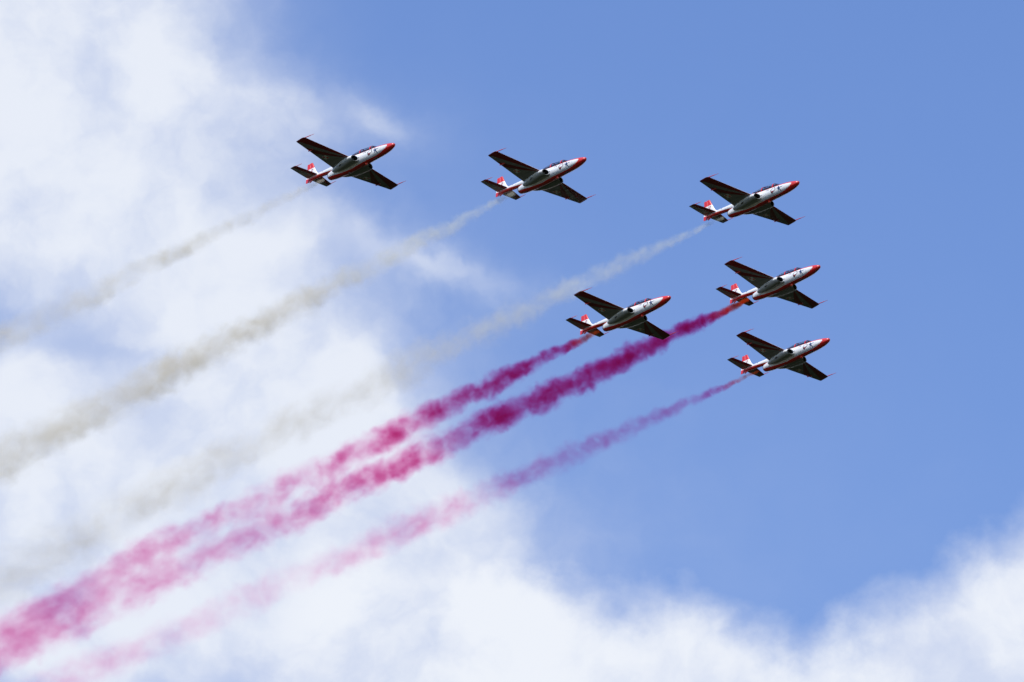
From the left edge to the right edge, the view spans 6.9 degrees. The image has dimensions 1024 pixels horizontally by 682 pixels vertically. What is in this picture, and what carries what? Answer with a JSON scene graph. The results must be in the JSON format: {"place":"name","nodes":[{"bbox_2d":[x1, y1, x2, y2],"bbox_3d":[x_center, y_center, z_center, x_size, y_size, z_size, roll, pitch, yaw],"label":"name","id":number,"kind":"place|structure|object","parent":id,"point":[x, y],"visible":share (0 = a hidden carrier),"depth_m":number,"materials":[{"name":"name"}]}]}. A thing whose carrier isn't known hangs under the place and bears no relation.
{"place":"outdoors","nodes":[
{"label":"outdoors","id":0,"kind":"place"},
{"bbox_2d":[291,134,404,189],"bbox_3d":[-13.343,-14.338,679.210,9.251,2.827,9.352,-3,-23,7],"label":"jet aircraft","id":1,"kind":"object","parent":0,"point":[358,165],"visible":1,"depth_m":678.05,"materials":[{"name":"paint"}]},
{"bbox_2d":[0,0,1023,681],"label":"sky","id":2,"kind":"structure","parent":0,"point":[259,422],"materials":[{"name":"blue"}]},
{"bbox_2d":[481,148,595,202],"bbox_3d":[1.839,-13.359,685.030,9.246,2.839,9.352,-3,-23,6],"label":"jet aircraft","id":3,"kind":"object","parent":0,"point":[548,179],"visible":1,"depth_m":683.85,"materials":[{"name":"white metal"}]},
{"bbox_2d":[566,288,677,339],"bbox_3d":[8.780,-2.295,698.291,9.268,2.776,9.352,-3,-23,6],"label":"jet aircraft","id":4,"kind":"object","parent":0,"point":[633,316],"visible":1,"depth_m":697.12,"materials":[{"name":"white metal"}]},
{"bbox_2d":[689,173,804,224],"bbox_3d":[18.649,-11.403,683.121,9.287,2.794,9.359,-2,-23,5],"label":"jet aircraft","id":5,"kind":"object","parent":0,"point":[759,202],"visible":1,"depth_m":681.94,"materials":[{"name":"white metal"}]},
{"bbox_2d":[716,257,826,308],"bbox_3d":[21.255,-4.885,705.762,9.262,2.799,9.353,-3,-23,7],"label":"jet aircraft","id":6,"kind":"object","parent":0,"point":[783,286],"visible":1,"depth_m":704.58,"materials":[{"name":"white metal"}]},
{"bbox_2d":[727,329,834,380],"bbox_3d":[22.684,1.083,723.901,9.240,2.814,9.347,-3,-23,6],"label":"jet aircraft","id":7,"kind":"object","parent":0,"point":[792,358],"visible":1,"depth_m":722.72,"materials":[{"name":"white metal"}]}
]}

